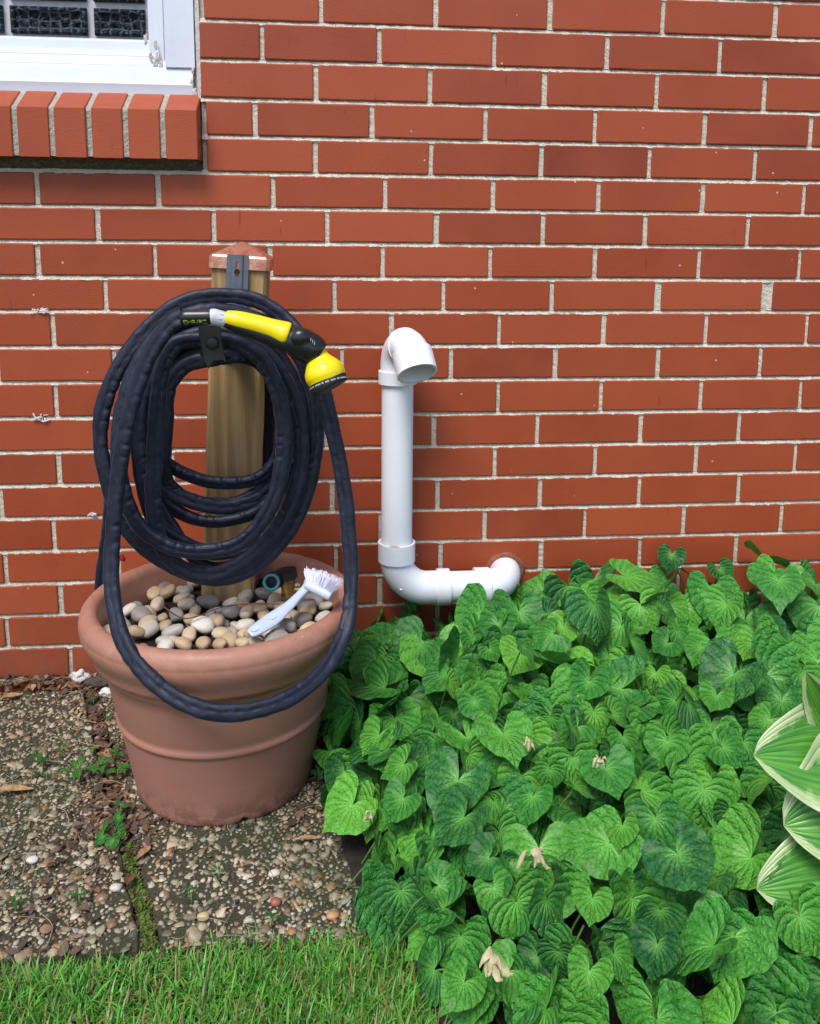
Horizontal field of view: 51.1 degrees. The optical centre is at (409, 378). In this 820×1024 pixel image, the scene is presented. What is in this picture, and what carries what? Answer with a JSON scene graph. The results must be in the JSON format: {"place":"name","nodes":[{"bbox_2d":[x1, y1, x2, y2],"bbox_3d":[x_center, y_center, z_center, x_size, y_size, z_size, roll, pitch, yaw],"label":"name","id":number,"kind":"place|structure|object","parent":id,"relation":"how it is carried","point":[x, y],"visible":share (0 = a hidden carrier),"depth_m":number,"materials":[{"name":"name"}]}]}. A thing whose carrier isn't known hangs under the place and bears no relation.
{"place":"outdoors","nodes":[
{"label":"outdoors","id":0,"kind":"place"},
{"bbox_2d":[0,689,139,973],"bbox_3d":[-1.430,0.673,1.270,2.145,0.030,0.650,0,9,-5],"label":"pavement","id":1,"kind":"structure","parent":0,"point":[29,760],"depth_m":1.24,"materials":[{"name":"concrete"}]},
{"bbox_2d":[54,756,94,781],"bbox_3d":[-0.533,0.634,1.385,0.058,0.032,0.061,3,9,16],"label":"weed","id":2,"kind":"object","parent":1,"relation":"on","point":[81,759],"visible":1,"depth_m":1.38,"materials":[{"name":"green plant"}]},
{"bbox_2d":[68,888,88,905],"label":"weed","id":3,"kind":"object","parent":1,"relation":"on","point":[76,893],"visible":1,"depth_m":1.12,"materials":[{"name":"green plant"}]},
{"bbox_2d":[109,882,122,891],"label":"pebble","id":4,"kind":"object","parent":1,"relation":"on","point":[115,887],"visible":1,"depth_m":1.15,"materials":[{"name":"white stone"}]},
{"bbox_2d":[7,689,152,964],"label":"ground","id":5,"kind":"structure","parent":0,"point":[141,948],"depth_m":1.19,"materials":[{"name":"soil"}]},
{"bbox_2d":[69,669,89,684],"bbox_3d":[-0.652,0.586,1.693,0.036,0.026,0.031,8,11,39],"label":"stone","id":6,"kind":"object","parent":5,"relation":"on","point":[79,675],"visible":0.98,"depth_m":1.68,"materials":[{"name":"white stone"}]},
{"bbox_2d":[0,672,342,955],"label":"leaf litter","id":7,"kind":"object","parent":5,"relation":"on","point":[113,787],"visible":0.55,"depth_m":1.30,"materials":[{"name":"brown plant"}]},
{"bbox_2d":[83,676,108,688],"bbox_3d":[-0.603,0.593,1.676,0.068,0.027,0.031,0,9,-5],"label":"stone","id":8,"kind":"object","parent":7,"relation":"on","point":[100,682],"visible":0.64,"depth_m":1.67,"materials":[{"name":"grey stone"}]},
{"bbox_2d":[94,801,128,851],"bbox_3d":[-0.434,0.655,1.264,0.045,0.032,0.098,0,9,-5],"label":"seedling","id":9,"kind":"object","parent":7,"relation":"on","point":[101,838],"visible":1,"depth_m":1.24,"materials":[{"name":"green plant"}]},
{"bbox_2d":[109,745,122,761],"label":"weed","id":10,"kind":"object","parent":7,"relation":"on","point":[113,752],"visible":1,"depth_m":1.43,"materials":[{"name":"green plant"}]},
{"bbox_2d":[106,763,130,774],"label":"weed","id":11,"kind":"object","parent":7,"relation":"on","point":[121,767],"visible":0.98,"depth_m":1.39,"materials":[{"name":"green plant"}]},
{"bbox_2d":[118,839,159,954],"bbox_3d":[-0.364,0.689,1.149,0.037,0.013,0.229,-4,10,-24],"label":"moss","id":12,"kind":"object","parent":7,"relation":"on","point":[147,933],"visible":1,"depth_m":1.13,"materials":[{"name":"green plant"}]},
{"bbox_2d":[124,873,134,884],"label":"dry leaf","id":13,"kind":"object","parent":12,"relation":"on","point":[128,878],"visible":1,"depth_m":1.16,"materials":[{"name":"brown plant"}]},
{"bbox_2d":[0,0,819,691],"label":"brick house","id":14,"kind":"structure","parent":5,"relation":"on","point":[574,244],"depth_m":1.66,"materials":[{"name":"red brick"}]},
{"bbox_2d":[29,307,48,313],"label":"lint tuft","id":15,"kind":"object","parent":14,"relation":"attached to","point":[42,310],"visible":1,"depth_m":1.60,"materials":[{"name":"white fabric"}]},
{"bbox_2d":[33,413,49,422],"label":"lint tuft","id":16,"kind":"object","parent":14,"relation":"attached to","point":[40,417],"visible":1,"depth_m":1.63,"materials":[{"name":"white fabric"}]},
{"bbox_2d":[0,0,200,98],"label":"window","id":17,"kind":"structure","parent":14,"relation":"in","point":[131,47],"depth_m":1.58,"materials":[{"name":"white plastic"}]},
{"bbox_2d":[378,327,519,605],"bbox_3d":[0.100,0.176,1.643,0.307,0.554,0.160,-2,9,-16],"label":"drain pipe","id":18,"kind":"object","parent":14,"relation":"attached to","point":[408,362],"visible":0.97,"depth_m":1.64,"materials":[{"name":"white plastic"}]},
{"bbox_2d":[313,540,819,1023],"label":"violet bed","id":19,"kind":"object","parent":5,"relation":"on","point":[656,860],"visible":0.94,"depth_m":1.16,"materials":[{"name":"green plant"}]},
{"bbox_2d":[363,810,372,822],"bbox_3d":[-0.057,0.597,1.169,0.013,0.016,0.012,0,9,-5],"label":"withered blossom","id":20,"kind":"object","parent":19,"relation":"on","point":[368,817],"visible":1,"depth_m":1.17,"materials":[{"name":"beige plant"}]},
{"bbox_2d":[479,946,512,981],"bbox_3d":[0.090,0.612,0.893,0.032,0.026,0.020,8,12,40],"label":"withered blossom","id":21,"kind":"object","parent":19,"relation":"on","point":[492,962],"visible":1,"depth_m":0.89,"materials":[{"name":"beige plant"}]},
{"bbox_2d":[523,736,534,750],"bbox_3d":[0.161,0.497,1.173,0.014,0.018,0.021,-3,9,-20],"label":"withered blossom","id":22,"kind":"object","parent":19,"relation":"on","point":[528,743],"visible":1,"depth_m":1.17,"materials":[{"name":"beige plant"}]},
{"bbox_2d":[516,847,550,869],"bbox_3d":[0.137,0.535,0.962,0.038,0.021,0.027,0,9,-5],"label":"withered blossom","id":23,"kind":"object","parent":19,"relation":"on","point":[537,855],"visible":1,"depth_m":0.96,"materials":[{"name":"beige plant"}]},
{"bbox_2d":[592,755,607,767],"bbox_3d":[0.251,0.504,1.132,0.021,0.017,0.011,0,9,-5],"label":"withered blossom","id":24,"kind":"object","parent":19,"relation":"on","point":[599,760],"visible":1,"depth_m":1.13,"materials":[{"name":"beige plant"}]},
{"bbox_2d":[754,672,819,916],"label":"hosta","id":25,"kind":"object","parent":19,"relation":"on","point":[787,753],"visible":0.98,"depth_m":0.99,"materials":[{"name":"green plant"}]},
{"bbox_2d":[0,687,402,964],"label":"pavement","id":26,"kind":"structure","parent":0,"point":[196,932],"depth_m":1.20,"materials":[{"name":"concrete"}]},
{"bbox_2d":[2,692,22,698],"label":"dry leaf","id":27,"kind":"object","parent":26,"relation":"on","point":[10,694],"visible":1,"depth_m":1.62,"materials":[{"name":"beige plant"}]},
{"bbox_2d":[4,891,24,910],"bbox_3d":[-0.510,0.679,1.108,0.026,0.028,0.025,0,9,-5],"label":"weed","id":28,"kind":"object","parent":26,"relation":"on","point":[14,899],"visible":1,"depth_m":1.11,"materials":[{"name":"green plant"}]},
{"bbox_2d":[0,784,32,790],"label":"dry leaf","id":29,"kind":"object","parent":26,"relation":"on","point":[13,787],"visible":1,"depth_m":1.35,"materials":[{"name":"beige plant"}]},
{"bbox_2d":[26,855,38,863],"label":"pebble","id":30,"kind":"object","parent":26,"relation":"on","point":[33,859],"visible":1,"depth_m":1.20,"materials":[{"name":"white stone"}]},
{"bbox_2d":[37,755,47,769],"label":"weed","id":31,"kind":"object","parent":26,"relation":"on","point":[40,757],"visible":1,"depth_m":1.41,"materials":[{"name":"green plant"}]},
{"bbox_2d":[91,756,113,773],"bbox_3d":[-0.501,0.634,1.390,0.037,0.030,0.041,-8,12,-44],"label":"weed","id":32,"kind":"object","parent":26,"relation":"on","point":[95,766],"visible":1,"depth_m":1.39,"materials":[{"name":"green plant"}]},
{"bbox_2d":[99,687,110,696],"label":"stone","id":33,"kind":"object","parent":26,"relation":"on","point":[104,691],"visible":0.77,"depth_m":1.64,"materials":[{"name":"white stone"}]},
{"bbox_2d":[137,845,150,858],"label":"dry leaf","id":34,"kind":"object","parent":26,"relation":"on","point":[142,851],"visible":1,"depth_m":1.21,"materials":[{"name":"brown plant"}]},
{"bbox_2d":[180,885,199,904],"bbox_3d":[-0.287,0.680,1.125,0.024,0.026,0.021,4,9,19],"label":"weed","id":35,"kind":"object","parent":26,"relation":"on","point":[188,890],"visible":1,"depth_m":1.12,"materials":[{"name":"green plant"}]},
{"bbox_2d":[0,683,395,951],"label":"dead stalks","id":36,"kind":"object","parent":26,"relation":"on","point":[67,723],"visible":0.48,"depth_m":1.25,"materials":[{"name":"plant"}]},
{"bbox_2d":[197,911,209,921],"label":"pebble","id":37,"kind":"object","parent":26,"relation":"on","point":[206,914],"visible":1,"depth_m":1.10,"materials":[{"name":"beige stone"}]},
{"bbox_2d":[78,552,343,826],"bbox_3d":[-0.301,0.493,1.387,0.428,0.308,0.425,0,9,-5],"label":"flower pot","id":38,"kind":"object","parent":26,"relation":"on","point":[188,770],"visible":0.7,"depth_m":1.25,"materials":[{"name":"ceramic"}]},
{"bbox_2d":[123,603,136,617],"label":"pebble","id":39,"kind":"object","parent":38,"relation":"on","point":[128,608],"visible":0.5,"depth_m":1.40,"materials":[{"name":"beige stone"}]},
{"bbox_2d":[128,625,145,637],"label":"pebble","id":40,"kind":"object","parent":38,"relation":"on","point":[136,631],"visible":0.92,"depth_m":1.31,"materials":[{"name":"beige stone"}]},
{"bbox_2d":[131,606,151,622],"bbox_3d":[-0.431,0.379,1.377,0.033,0.023,0.042,7,6,-35],"label":"pebble","id":41,"kind":"object","parent":38,"relation":"on","point":[138,613],"visible":0.78,"depth_m":1.36,"materials":[{"name":"grey stone"}]},
{"bbox_2d":[138,615,157,625],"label":"pebble","id":42,"kind":"object","parent":38,"relation":"on","point":[146,618],"visible":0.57,"depth_m":1.35,"materials":[{"name":"beige stone"}]},
{"bbox_2d":[139,619,159,638],"bbox_3d":[-0.406,0.387,1.329,0.030,0.019,0.036,26,39,34],"label":"pebble","id":43,"kind":"object","parent":38,"relation":"on","point":[151,627],"visible":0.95,"depth_m":1.32,"materials":[{"name":"beige stone"}]},
{"bbox_2d":[147,586,160,600],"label":"pebble","id":44,"kind":"object","parent":38,"relation":"on","point":[153,592],"visible":0.89,"depth_m":1.46,"materials":[{"name":"beige stone"}]},
{"bbox_2d":[150,596,164,611],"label":"pebble","id":45,"kind":"object","parent":38,"relation":"on","point":[157,604],"visible":0.99,"depth_m":1.42,"materials":[{"name":"beige stone"}]},
{"bbox_2d":[157,613,168,621],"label":"pebble","id":46,"kind":"object","parent":38,"relation":"on","point":[162,617],"visible":0.75,"depth_m":1.39,"materials":[{"name":"beige stone"}]},
{"bbox_2d":[158,581,171,588],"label":"pebble","id":47,"kind":"object","parent":38,"relation":"on","point":[163,584],"visible":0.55,"depth_m":1.48,"materials":[{"name":"grey stone"}]},
{"bbox_2d":[157,638,173,648],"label":"pebble","id":48,"kind":"object","parent":38,"relation":"on","point":[167,643],"visible":0.61,"depth_m":1.27,"materials":[{"name":"beige stone"}]},
{"bbox_2d":[159,619,171,631],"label":"pebble","id":49,"kind":"object","parent":38,"relation":"on","point":[164,624],"visible":0.91,"depth_m":1.34,"materials":[{"name":"beige stone"}]},
{"bbox_2d":[160,584,176,599],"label":"pebble","id":50,"kind":"object","parent":38,"relation":"on","point":[168,591],"visible":0.91,"depth_m":1.46,"materials":[{"name":"beige stone"}]},
{"bbox_2d":[161,624,183,636],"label":"pebble","id":51,"kind":"object","parent":38,"relation":"on","point":[175,630],"visible":0.8,"depth_m":1.32,"materials":[{"name":"beige stone"}]},
{"bbox_2d":[169,607,183,621],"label":"pebble","id":52,"kind":"object","parent":38,"relation":"on","point":[178,612],"visible":0.81,"depth_m":1.37,"materials":[{"name":"grey stone"}]},
{"bbox_2d":[173,593,189,603],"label":"pebble","id":53,"kind":"object","parent":38,"relation":"on","point":[177,598],"visible":0.71,"depth_m":1.44,"materials":[{"name":"beige stone"}]},
{"bbox_2d":[174,636,191,649],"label":"pebble","id":54,"kind":"object","parent":38,"relation":"on","point":[182,642],"visible":0.92,"depth_m":1.28,"materials":[{"name":"beige stone"}]},
{"bbox_2d":[177,598,194,609],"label":"pebble","id":55,"kind":"object","parent":38,"relation":"on","point":[186,604],"visible":0.96,"depth_m":1.41,"materials":[{"name":"beige stone"}]},
{"bbox_2d":[178,585,193,593],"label":"pebble","id":56,"kind":"object","parent":38,"relation":"on","point":[186,589],"visible":0.85,"depth_m":1.47,"materials":[{"name":"grey stone"}]},
{"bbox_2d":[181,626,196,641],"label":"pebble","id":57,"kind":"object","parent":38,"relation":"on","point":[190,632],"visible":0.76,"depth_m":1.31,"materials":[{"name":"beige stone"}]},
{"bbox_2d":[183,613,196,625],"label":"pebble","id":58,"kind":"object","parent":38,"relation":"on","point":[187,621],"visible":0.64,"depth_m":1.36,"materials":[{"name":"beige stone"}]},
{"bbox_2d":[189,605,200,614],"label":"pebble","id":59,"kind":"object","parent":38,"relation":"on","point":[195,609],"visible":0.71,"depth_m":1.40,"materials":[{"name":"beige stone"}]},
{"bbox_2d":[191,616,214,633],"bbox_3d":[-0.324,0.385,1.341,0.037,0.019,0.030,15,34,-6],"label":"pebble","id":60,"kind":"object","parent":38,"relation":"on","point":[203,624],"visible":0.98,"depth_m":1.33,"materials":[{"name":"beige stone"}]},
{"bbox_2d":[196,636,210,648],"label":"pebble","id":61,"kind":"object","parent":38,"relation":"on","point":[203,642],"visible":0.9,"depth_m":1.28,"materials":[{"name":"beige stone"}]},
{"bbox_2d":[196,594,219,609],"bbox_3d":[-0.339,0.373,1.438,0.039,0.022,0.027,5,30,-8],"label":"pebble","id":62,"kind":"object","parent":38,"relation":"on","point":[208,601],"visible":0.91,"depth_m":1.43,"materials":[{"name":"grey stone"}]},
{"bbox_2d":[208,614,224,627],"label":"pebble","id":63,"kind":"object","parent":38,"relation":"on","point":[218,620],"visible":0.78,"depth_m":1.36,"materials":[{"name":"beige stone"}]},
{"bbox_2d":[212,638,226,648],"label":"pebble","id":64,"kind":"object","parent":38,"relation":"on","point":[217,643],"visible":0.88,"depth_m":1.28,"materials":[{"name":"beige stone"}]},
{"bbox_2d":[211,627,231,638],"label":"pebble","id":65,"kind":"object","parent":38,"relation":"on","point":[218,632],"visible":0.78,"depth_m":1.31,"materials":[{"name":"beige stone"}]},
{"bbox_2d":[222,597,236,605],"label":"pebble","id":66,"kind":"object","parent":38,"relation":"on","point":[231,601],"visible":0.48,"depth_m":1.45,"materials":[{"name":"beige stone"}]},
{"bbox_2d":[222,632,237,647],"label":"pebble","id":67,"kind":"object","parent":38,"relation":"on","point":[230,637],"visible":0.77,"depth_m":1.30,"materials":[{"name":"beige stone"}]},
{"bbox_2d":[222,605,239,618],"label":"pebble","id":68,"kind":"object","parent":38,"relation":"on","point":[231,612],"visible":0.85,"depth_m":1.39,"materials":[{"name":"grey stone"}]},
{"bbox_2d":[201,242,273,600],"bbox_3d":[-0.302,0.148,1.484,0.138,0.763,0.099,0,9,-5],"label":"wooden post","id":69,"kind":"object","parent":38,"relation":"in","point":[235,418],"visible":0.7,"depth_m":1.43,"materials":[{"name":"brown wood"}]},
{"bbox_2d":[198,254,248,367],"bbox_3d":[-0.281,-0.102,1.300,0.045,0.171,0.191,0,9,-1],"label":"hose hanger","id":70,"kind":"object","parent":69,"relation":"attached to","point":[211,349],"visible":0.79,"depth_m":1.22,"materials":[{"name":"grey paint"}]},
{"bbox_2d":[92,288,358,722],"bbox_3d":[-0.312,0.241,1.351,0.487,0.767,0.498,0,9,-5],"label":"garden hose","id":71,"kind":"object","parent":70,"relation":"hanging from","point":[158,358],"visible":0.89,"depth_m":1.28,"materials":[{"name":"black rubber"}]},
{"bbox_2d":[210,309,347,396],"bbox_3d":[-0.181,-0.035,1.194,0.189,0.124,0.062,0,9,-5],"label":"spray nozzle","id":72,"kind":"object","parent":71,"relation":"attached to","point":[325,371],"visible":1,"depth_m":1.18,"materials":[{"name":"yellow plastic"}]},
{"bbox_2d":[235,637,248,645],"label":"pebble","id":73,"kind":"object","parent":38,"relation":"on","point":[242,641],"visible":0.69,"depth_m":1.28,"materials":[{"name":"beige stone"}]},
{"bbox_2d":[235,598,248,609],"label":"pebble","id":74,"kind":"object","parent":38,"relation":"on","point":[243,600],"visible":0.44,"depth_m":1.43,"materials":[{"name":"beige stone"}]},
{"bbox_2d":[235,618,254,630],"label":"pebble","id":75,"kind":"object","parent":38,"relation":"on","point":[244,623],"visible":0.73,"depth_m":1.36,"materials":[{"name":"beige stone"}]},
{"bbox_2d":[237,589,252,602],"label":"pebble","id":76,"kind":"object","parent":38,"relation":"on","point":[247,594],"visible":0.79,"depth_m":1.46,"materials":[{"name":"grey stone"}]},
{"bbox_2d":[239,605,253,618],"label":"pebble","id":77,"kind":"object","parent":38,"relation":"on","point":[246,611],"visible":0.94,"depth_m":1.39,"materials":[{"name":"beige stone"}]},
{"bbox_2d":[249,636,263,644],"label":"pebble","id":78,"kind":"object","parent":38,"relation":"on","point":[254,640],"visible":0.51,"depth_m":1.28,"materials":[{"name":"beige stone"}]},
{"bbox_2d":[252,604,267,613],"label":"pebble","id":79,"kind":"object","parent":38,"relation":"on","point":[257,608],"visible":0.69,"depth_m":1.41,"materials":[{"name":"beige stone"}]},
{"bbox_2d":[255,587,271,599],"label":"pebble","id":80,"kind":"object","parent":38,"relation":"on","point":[263,593],"visible":0.82,"depth_m":1.46,"materials":[{"name":"grey stone"}]},
{"bbox_2d":[257,609,269,619],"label":"pebble","id":81,"kind":"object","parent":38,"relation":"on","point":[261,613],"visible":0.52,"depth_m":1.38,"materials":[{"name":"beige stone"}]},
{"bbox_2d":[266,593,281,608],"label":"pebble","id":82,"kind":"object","parent":38,"relation":"on","point":[273,597],"visible":0.76,"depth_m":1.43,"materials":[{"name":"beige stone"}]},
{"bbox_2d":[263,629,288,640],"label":"pebble","id":83,"kind":"object","parent":38,"relation":"on","point":[275,634],"visible":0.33,"depth_m":1.29,"materials":[{"name":"grey stone"}]},
{"bbox_2d":[247,566,342,636],"bbox_3d":[-0.175,0.330,1.323,0.144,0.086,0.123,0,9,-5],"label":"dish brush","id":84,"kind":"object","parent":83,"relation":"on","point":[319,583],"visible":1,"depth_m":1.29,"materials":[{"name":"white plastic"}]},
{"bbox_2d":[273,599,284,608],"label":"pebble","id":85,"kind":"object","parent":38,"relation":"on","point":[281,602],"visible":0.32,"depth_m":1.41,"materials":[{"name":"beige stone"}]},
{"bbox_2d":[263,566,309,598],"bbox_3d":[-0.203,0.338,1.411,0.076,0.050,0.047,0,9,-5],"label":"hose connector","id":86,"kind":"object","parent":38,"relation":"on","point":[284,578],"visible":0.88,"depth_m":1.40,"materials":[{"name":"gold metal"}]},
{"bbox_2d":[278,618,296,633],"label":"pebble","id":87,"kind":"object","parent":38,"relation":"on","point":[289,625],"visible":0.79,"depth_m":1.33,"materials":[{"name":"grey stone"}]},
{"bbox_2d":[292,612,311,627],"bbox_3d":[-0.173,0.386,1.373,0.028,0.022,0.034,8,12,44],"label":"pebble","id":88,"kind":"object","parent":38,"relation":"on","point":[300,619],"visible":0.66,"depth_m":1.36,"materials":[{"name":"grey stone"}]},
{"bbox_2d":[297,599,316,610],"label":"pebble","id":89,"kind":"object","parent":38,"relation":"on","point":[307,602],"visible":0.52,"depth_m":1.43,"materials":[{"name":"grey stone"}]},
{"bbox_2d":[299,605,316,615],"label":"pebble","id":90,"kind":"object","parent":38,"relation":"on","point":[311,610],"visible":0.79,"depth_m":1.39,"materials":[{"name":"beige stone"}]},
{"bbox_2d":[300,621,315,629],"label":"pebble","id":91,"kind":"object","parent":38,"relation":"on","point":[306,624],"visible":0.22,"depth_m":1.32,"materials":[{"name":"beige stone"}]},
{"bbox_2d":[303,592,323,606],"bbox_3d":[-0.167,0.377,1.465,0.039,0.023,0.030,7,13,-17],"label":"pebble","id":92,"kind":"object","parent":38,"relation":"on","point":[310,595],"visible":0.38,"depth_m":1.46,"materials":[{"name":"beige stone"}]},
{"bbox_2d":[315,610,329,621],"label":"pebble","id":93,"kind":"object","parent":38,"relation":"on","point":[321,615],"visible":0.59,"depth_m":1.38,"materials":[{"name":"beige stone"}]},
{"bbox_2d":[319,601,332,610],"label":"pebble","id":94,"kind":"object","parent":38,"relation":"on","point":[326,605],"visible":0.97,"depth_m":1.43,"materials":[{"name":"beige stone"}]},
{"bbox_2d":[208,862,227,881],"bbox_3d":[-0.259,0.673,1.166,0.026,0.026,0.023,3,9,14],"label":"weed","id":95,"kind":"object","parent":26,"relation":"on","point":[215,867],"visible":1,"depth_m":1.16,"materials":[{"name":"green plant"}]},
{"bbox_2d":[262,911,282,928],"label":"weed","id":96,"kind":"object","parent":26,"relation":"on","point":[269,913],"visible":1,"depth_m":1.08,"materials":[{"name":"green plant"}]},
{"bbox_2d":[268,869,279,877],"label":"pebble","id":97,"kind":"object","parent":26,"relation":"on","point":[275,872],"visible":1,"depth_m":1.18,"materials":[{"name":"white stone"}]},
{"bbox_2d":[269,897,281,906],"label":"pebble","id":98,"kind":"object","parent":26,"relation":"on","point":[275,901],"visible":1,"depth_m":1.12,"materials":[{"name":"stone"}]},
{"bbox_2d":[295,835,320,839],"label":"dry leaf","id":99,"kind":"object","parent":26,"relation":"on","point":[308,837],"visible":1,"depth_m":1.24,"materials":[{"name":"brown plant"}]},
{"bbox_2d":[310,765,323,781],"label":"weed","id":100,"kind":"object","parent":26,"relation":"on","point":[321,772],"visible":0.86,"depth_m":1.38,"materials":[{"name":"green plant"}]},
{"bbox_2d":[326,910,339,919],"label":"pebble","id":101,"kind":"object","parent":26,"relation":"on","point":[334,914],"visible":1,"depth_m":1.10,"materials":[{"name":"stone"}]},
{"bbox_2d":[0,913,449,1023],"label":"lawn","id":102,"kind":"structure","parent":0,"point":[118,987],"depth_m":1.00,"materials":[{"name":"plant"}]},
{"label":"pebble","id":103,"kind":"object","parent":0,"visible":0},
{"bbox_2d":[163,603,279,618],"bbox_3d":[-0.301,0.365,1.357,0.187,0.009,0.055,0,9,-5],"label":"twig","id":104,"kind":"object","parent":103,"relation":"on","point":[218,608],"visible":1,"depth_m":1.36,"materials":[{"name":"brown wood"}]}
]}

